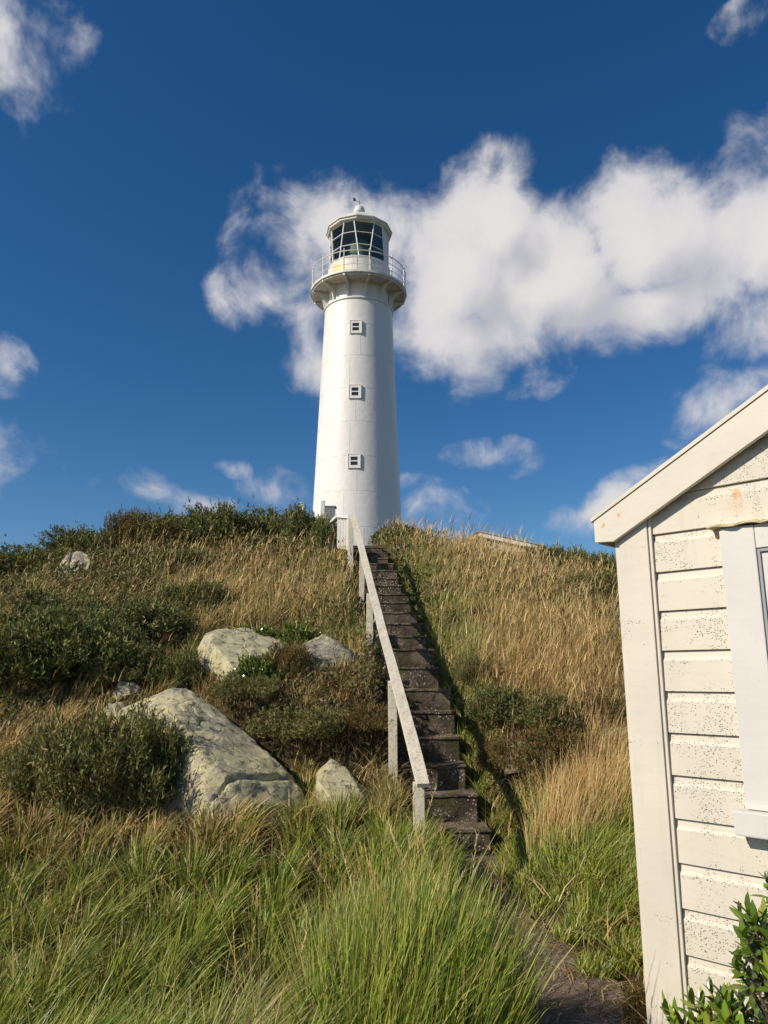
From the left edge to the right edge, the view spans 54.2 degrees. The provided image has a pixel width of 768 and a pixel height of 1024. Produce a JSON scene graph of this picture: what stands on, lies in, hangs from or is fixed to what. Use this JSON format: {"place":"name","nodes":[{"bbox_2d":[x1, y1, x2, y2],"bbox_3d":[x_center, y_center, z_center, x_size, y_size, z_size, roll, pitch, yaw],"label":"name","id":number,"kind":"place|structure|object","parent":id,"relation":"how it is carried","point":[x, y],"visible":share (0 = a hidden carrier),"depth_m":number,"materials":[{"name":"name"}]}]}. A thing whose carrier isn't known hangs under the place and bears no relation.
{"place":"outdoors","nodes":[
{"label":"outdoors","id":0,"kind":"place"},
{"bbox_2d":[0,509,646,1023],"bbox_3d":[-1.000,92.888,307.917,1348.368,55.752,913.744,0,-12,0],"label":"ground","id":1,"kind":"structure","parent":0,"point":[288,750],"depth_m":6.19,"materials":[{"name":"green plant"}]},
{"bbox_2d":[0,533,75,576],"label":"shrub","id":2,"kind":"object","parent":1,"relation":"on","point":[37,556],"visible":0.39,"depth_m":11.71,"materials":[{"name":"green plant"}]},
{"bbox_2d":[0,604,91,689],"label":"shrub","id":3,"kind":"object","parent":1,"relation":"on","point":[6,644],"visible":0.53,"depth_m":6.89,"materials":[{"name":"green plant"}]},
{"bbox_2d":[0,573,101,630],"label":"shrub","id":4,"kind":"object","parent":1,"relation":"on","point":[39,599],"visible":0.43,"depth_m":8.12,"materials":[{"name":"green plant"}]},
{"bbox_2d":[0,717,106,796],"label":"shrub","id":5,"kind":"object","parent":1,"relation":"on","point":[8,778],"visible":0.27,"depth_m":5.41,"materials":[{"name":"green plant"}]},
{"bbox_2d":[54,551,91,579],"bbox_3d":[-4.574,0.952,10.943,0.760,0.781,0.713,0,-12,0],"label":"boulder","id":6,"kind":"object","parent":1,"relation":"on","point":[77,555],"visible":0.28,"depth_m":10.90,"materials":[{"name":"grey stone"}]},
{"bbox_2d":[0,597,157,678],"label":"shrub","id":7,"kind":"object","parent":1,"relation":"on","point":[77,636],"visible":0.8,"depth_m":7.03,"materials":[{"name":"green plant"}]},
{"bbox_2d":[25,520,133,550],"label":"shrub","id":8,"kind":"object","parent":1,"relation":"on","point":[70,538],"visible":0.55,"depth_m":12.83,"materials":[{"name":"green plant"}]},
{"bbox_2d":[6,681,185,818],"bbox_3d":[-1.976,1.773,5.449,1.222,1.077,1.211,9,-15,-35],"label":"shrub","id":9,"kind":"object","parent":1,"relation":"on","point":[113,737],"visible":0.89,"depth_m":5.20,"materials":[{"name":"green plant"}]},
{"bbox_2d":[103,702,125,717],"bbox_3d":[-2.363,1.740,6.594,0.213,0.141,0.169,0,-12,0],"label":"rock","id":10,"kind":"object","parent":1,"relation":"on","point":[112,707],"visible":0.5,"depth_m":6.54,"materials":[{"name":"grey stone"}]},
{"bbox_2d":[111,681,142,699],"bbox_3d":[-2.371,1.650,6.951,0.270,0.173,0.227,0,-12,0],"label":"rock","id":11,"kind":"object","parent":1,"relation":"on","point":[128,688],"visible":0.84,"depth_m":6.88,"materials":[{"name":"grey stone"}]},
{"bbox_2d":[99,505,155,544],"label":"shrub","id":12,"kind":"object","parent":1,"relation":"on","point":[120,516],"visible":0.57,"depth_m":13.34,"materials":[{"name":"green plant"}]},
{"bbox_2d":[87,632,188,683],"bbox_3d":[-2.366,1.472,7.292,1.142,0.589,1.097,-1,-12,2],"label":"shrub","id":13,"kind":"object","parent":1,"relation":"on","point":[134,671],"visible":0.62,"depth_m":7.03,"materials":[{"name":"green plant"}]},
{"bbox_2d":[83,588,215,638],"bbox_3d":[-2.681,1.183,8.409,1.534,0.701,1.381,6,-14,-24],"label":"shrub","id":14,"kind":"object","parent":1,"relation":"on","point":[130,611],"visible":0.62,"depth_m":8.12,"materials":[{"name":"green plant"}]},
{"bbox_2d":[106,705,202,808],"bbox_3d":[-1.683,1.877,5.698,0.852,0.848,0.843,-11,-16,40],"label":"shrub","id":15,"kind":"object","parent":1,"relation":"on","point":[172,751],"visible":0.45,"depth_m":5.46,"materials":[{"name":"green plant"}]},
{"bbox_2d":[99,503,216,544],"bbox_3d":[-3.890,0.340,13.728,1.807,0.983,1.823,-6,-14,24],"label":"shrub","id":16,"kind":"object","parent":1,"relation":"on","point":[164,520],"visible":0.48,"depth_m":13.19,"materials":[{"name":"green plant"}]},
{"bbox_2d":[152,640,209,688],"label":"shrub","id":17,"kind":"object","parent":1,"relation":"on","point":[178,665],"visible":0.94,"depth_m":6.99,"materials":[{"name":"green plant"}]},
{"bbox_2d":[146,546,219,567],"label":"shrub","id":18,"kind":"object","parent":1,"relation":"on","point":[169,553],"visible":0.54,"depth_m":11.35,"materials":[{"name":"green plant"}]},
{"bbox_2d":[154,574,238,607],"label":"shrub","id":19,"kind":"object","parent":1,"relation":"on","point":[207,586],"visible":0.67,"depth_m":9.21,"materials":[{"name":"green plant"}]},
{"bbox_2d":[113,688,305,831],"bbox_3d":[-1.524,2.108,6.162,2.306,1.298,1.194,-11,-17,42],"label":"boulder","id":20,"kind":"object","parent":1,"relation":"on","point":[227,760],"visible":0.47,"depth_m":5.57,"materials":[{"name":"grey stone"}]},
{"bbox_2d":[167,497,276,545],"bbox_3d":[-3.033,0.317,13.815,2.082,1.220,2.061,6,-14,-27],"label":"shrub","id":21,"kind":"object","parent":1,"relation":"on","point":[232,520],"visible":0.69,"depth_m":13.27,"materials":[{"name":"green plant"}]},
{"bbox_2d":[197,628,284,682],"bbox_3d":[-1.410,1.709,7.657,1.048,1.056,1.540,3,-13,-14],"label":"boulder","id":22,"kind":"object","parent":1,"relation":"on","point":[221,650],"visible":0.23,"depth_m":7.32,"materials":[{"name":"grey stone"}]},
{"bbox_2d":[202,668,287,700],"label":"shrub","id":23,"kind":"object","parent":1,"relation":"on","point":[247,691],"visible":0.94,"depth_m":6.45,"materials":[{"name":"green plant"}]},
{"bbox_2d":[233,622,276,636],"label":"shrub","id":24,"kind":"object","parent":1,"relation":"on","point":[262,631],"visible":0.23,"depth_m":7.87,"materials":[{"name":"green plant"}]},
{"bbox_2d":[232,652,280,684],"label":"shrub","id":25,"kind":"object","parent":1,"relation":"on","point":[256,666],"visible":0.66,"depth_m":6.80,"materials":[{"name":"green plant"}]},
{"bbox_2d":[237,495,298,542],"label":"shrub","id":26,"kind":"object","parent":1,"relation":"on","point":[273,520],"visible":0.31,"depth_m":13.69,"materials":[{"name":"green plant"}]},
{"bbox_2d":[261,638,320,677],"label":"shrub","id":27,"kind":"object","parent":1,"relation":"on","point":[296,653],"visible":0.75,"depth_m":6.98,"materials":[{"name":"green plant"}]},
{"bbox_2d":[241,695,351,744],"bbox_3d":[-0.680,1.764,6.361,0.928,0.430,0.920,-10,-16,39],"label":"shrub","id":28,"kind":"object","parent":1,"relation":"on","point":[302,719],"visible":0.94,"depth_m":6.16,"materials":[{"name":"green plant"}]},
{"bbox_2d":[271,620,321,645],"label":"shrub","id":29,"kind":"object","parent":1,"relation":"on","point":[290,631],"visible":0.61,"depth_m":7.81,"materials":[{"name":"green plant"}]},
{"bbox_2d":[279,498,328,546],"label":"shrub","id":30,"kind":"object","parent":1,"relation":"on","point":[296,516],"visible":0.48,"depth_m":13.31,"materials":[{"name":"green plant"}]},
{"bbox_2d":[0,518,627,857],"bbox_3d":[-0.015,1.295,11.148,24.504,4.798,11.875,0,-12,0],"label":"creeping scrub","id":31,"kind":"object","parent":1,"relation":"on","point":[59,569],"visible":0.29,"depth_m":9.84,"materials":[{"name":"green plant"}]},
{"bbox_2d":[321,500,324,518],"bbox_3d":[-1.335,0.196,16.339,0.108,0.941,0.108,0,-12,0],"label":"marker post","id":32,"kind":"object","parent":1,"relation":"on","point":[322,506],"visible":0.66,"depth_m":16.36,"materials":[{"name":"white paint"}]},
{"bbox_2d":[0,528,646,1023],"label":"green grass","id":33,"kind":"structure","parent":1,"relation":"on","point":[458,968],"depth_m":3.80,"materials":[{"name":"green plant"}]},
{"bbox_2d":[303,511,345,551],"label":"shrub","id":34,"kind":"object","parent":1,"relation":"on","point":[321,531],"visible":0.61,"depth_m":12.40,"materials":[{"name":"green plant"}]},
{"bbox_2d":[296,634,355,679],"bbox_3d":[-0.529,1.726,7.415,0.744,1.029,1.340,0,-12,0],"label":"boulder","id":35,"kind":"object","parent":1,"relation":"on","point":[329,650],"visible":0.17,"depth_m":7.31,"materials":[{"name":"grey stone"}]},
{"bbox_2d":[325,506,336,519],"bbox_3d":[-1.304,0.372,17.836,0.340,1.016,0.260,0,-12,0],"label":"meter box","id":36,"kind":"object","parent":1,"relation":"on","point":[331,512],"visible":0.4,"depth_m":17.81,"materials":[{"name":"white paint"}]},
{"bbox_2d":[327,515,349,558],"bbox_3d":[-0.768,0.461,12.287,0.195,0.786,0.711,10,-16,-40],"label":"picket fence","id":37,"kind":"object","parent":1,"relation":"on","point":[342,521],"visible":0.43,"depth_m":12.17,"materials":[{"name":"white paint"}]},
{"bbox_2d":[315,758,371,821],"bbox_3d":[-0.373,2.196,5.754,0.484,0.562,0.771,9,-15,-34],"label":"boulder","id":38,"kind":"object","parent":1,"relation":"on","point":[341,776],"visible":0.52,"depth_m":5.59,"materials":[{"name":"beige stone"}]},
{"bbox_2d":[311,198,406,545],"bbox_3d":[-1.215,-5.371,34.969,4.620,20.910,4.620,0,-12,0],"label":"lighthouse","id":39,"kind":"object","parent":1,"relation":"on","point":[358,294],"visible":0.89,"depth_m":33.69,"materials":[{"name":"paint"}]},
{"bbox_2d":[348,453,360,467],"bbox_3d":[-1.281,-2.183,32.350,0.556,0.662,0.194,0,-12,2],"label":"window","id":40,"kind":"structure","parent":39,"relation":"in","point":[354,459],"depth_m":32.28,"materials":[{"name":"white paint"}]},
{"bbox_2d":[349,384,360,398],"bbox_3d":[-1.276,-5.300,33.165,0.556,0.662,0.194,0,-12,2],"label":"window","id":41,"kind":"structure","parent":39,"relation":"in","point":[354,389],"depth_m":33.10,"materials":[{"name":"white paint"}]},
{"bbox_2d":[350,320,361,333],"bbox_3d":[-1.272,-8.350,33.963,0.556,0.662,0.194,0,-12,2],"label":"window","id":42,"kind":"structure","parent":39,"relation":"in","point":[355,325],"depth_m":33.90,"materials":[{"name":"white paint"}]},
{"bbox_2d":[338,699,398,736],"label":"shrub","id":43,"kind":"object","parent":1,"relation":"on","point":[369,710],"visible":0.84,"depth_m":6.25,"materials":[{"name":"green plant"}]},
{"bbox_2d":[353,615,391,658],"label":"shrub","id":44,"kind":"object","parent":1,"relation":"on","point":[376,637],"visible":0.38,"depth_m":8.17,"materials":[{"name":"green plant"}]},
{"bbox_2d":[378,698,403,743],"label":"shrub","id":45,"kind":"object","parent":1,"relation":"on","point":[400,731],"visible":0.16,"depth_m":6.60,"materials":[{"name":"green plant"}]},
{"bbox_2d":[353,547,491,854],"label":"staircase","id":46,"kind":"structure","parent":1,"relation":"on","point":[438,742],"depth_m":6.89,"materials":[{"name":"wood"}]},
{"bbox_2d":[348,514,428,841],"bbox_3d":[-0.121,1.178,8.158,0.142,3.779,6.623,1,-12,-6],"label":"wooden handrail","id":47,"kind":"object","parent":46,"relation":"on","point":[397,698],"visible":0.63,"depth_m":6.08,"materials":[{"name":"paint"}]},
{"bbox_2d":[447,649,489,682],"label":"shrub","id":48,"kind":"object","parent":1,"relation":"on","point":[458,674],"visible":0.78,"depth_m":7.50,"materials":[{"name":"green plant"}]},
{"bbox_2d":[463,557,498,571],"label":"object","id":49,"kind":"object","parent":1,"relation":"on","point":[472,562],"visible":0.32,"depth_m":12.04,"materials":[{"name":"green plant"}]},
{"bbox_2d":[473,735,513,773],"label":"shrub","id":50,"kind":"object","parent":1,"relation":"on","point":[485,753],"visible":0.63,"depth_m":6.26,"materials":[{"name":"brown plant"}]},
{"bbox_2d":[464,679,533,724],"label":"shrub","id":51,"kind":"object","parent":1,"relation":"on","point":[485,700],"visible":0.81,"depth_m":6.62,"materials":[{"name":"green plant"}]},
{"bbox_2d":[458,530,545,554],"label":"house","id":52,"kind":"structure","parent":1,"relation":"on","point":[490,535],"depth_m":24.09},
{"bbox_2d":[490,577,542,597],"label":"shrub","id":53,"kind":"object","parent":1,"relation":"on","point":[533,590],"visible":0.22,"depth_m":10.68,"materials":[{"name":"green plant"}]},
{"bbox_2d":[504,738,534,773],"bbox_3d":[1.116,1.994,6.148,0.264,0.293,0.220,0,-12,0],"label":"rock","id":54,"kind":"object","parent":1,"relation":"on","point":[512,770],"visible":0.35,"depth_m":6.06,"materials":[{"name":"grey stone"}]},
{"bbox_2d":[503,683,581,728],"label":"shrub","id":55,"kind":"object","parent":1,"relation":"on","point":[533,713],"visible":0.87,"depth_m":6.32,"materials":[{"name":"green plant"}]},
{"bbox_2d":[518,539,579,567],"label":"shrub","id":56,"kind":"object","parent":1,"relation":"on","point":[550,550],"visible":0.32,"depth_m":14.11,"materials":[{"name":"green plant"}]},
{"bbox_2d":[495,717,603,776],"bbox_3d":[1.263,1.928,6.075,0.921,0.515,0.881,4,-13,-18],"label":"shrub","id":57,"kind":"object","parent":1,"relation":"on","point":[550,738],"visible":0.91,"depth_m":5.88,"materials":[{"name":"green plant"}]},
{"bbox_2d":[533,587,574,607],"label":"shrub","id":58,"kind":"object","parent":1,"relation":"on","point":[554,595],"visible":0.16,"depth_m":10.60,"materials":[{"name":"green plant"}]},
{"bbox_2d":[554,561,618,597],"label":"shrub","id":59,"kind":"object","parent":1,"relation":"on","point":[580,577],"visible":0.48,"depth_m":11.25,"materials":[{"name":"green plant"}]},
{"bbox_2d":[559,541,613,571],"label":"shrub","id":60,"kind":"object","parent":1,"relation":"on","point":[585,554],"visible":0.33,"depth_m":14.80,"materials":[{"name":"green plant"}]},
{"bbox_2d":[570,690,626,726],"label":"shrub","id":61,"kind":"object","parent":1,"relation":"on","point":[606,702],"visible":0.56,"depth_m":6.53,"materials":[{"name":"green plant"}]},
{"bbox_2d":[582,551,616,575],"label":"shrub","id":62,"kind":"object","parent":1,"relation":"on","point":[612,559],"visible":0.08,"depth_m":14.54,"materials":[{"name":"green plant"}]},
{"bbox_2d":[618,981,646,1023],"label":"shrub","id":63,"kind":"object","parent":1,"relation":"on","point":[636,999],"visible":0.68,"depth_m":3.34,"materials":[{"name":"brown plant"}]},
{"bbox_2d":[590,385,767,1023],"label":"weatherboard hut","id":64,"kind":"object","parent":1,"relation":"on","point":[684,531],"visible":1,"depth_m":3.04,"materials":[{"name":"white wood"}]},
{"bbox_2d":[706,519,767,839],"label":"window","id":65,"kind":"structure","parent":64,"relation":"in","point":[744,544],"depth_m":2.92,"materials":[{"name":"paint"}]},
{"bbox_2d":[659,977,767,1023],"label":"mirror bush","id":66,"kind":"object","parent":1,"relation":"on","point":[727,1006],"visible":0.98,"depth_m":2.64,"materials":[{"name":"green plant"}]},
{"bbox_2d":[725,870,767,1022],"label":"mirror bush","id":67,"kind":"object","parent":1,"relation":"on","point":[752,943],"visible":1,"depth_m":2.50,"materials":[{"name":"green plant"}]},
{"bbox_2d":[0,0,767,556],"label":"sky","id":68,"kind":"structure","parent":0,"point":[572,195],"materials":[{"name":"blue"}]},
{"bbox_2d":[453,854,639,1023],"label":"path","id":69,"kind":"structure","parent":0,"point":[569,1016],"depth_m":3.67,"materials":[{"name":"grey gravel"}]},
{"bbox_2d":[609,727,627,744],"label":"rock","id":70,"kind":"object","parent":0,"point":[611,731],"visible":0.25,"depth_m":6.29,"materials":[{"name":"beige stone"}]}
]}

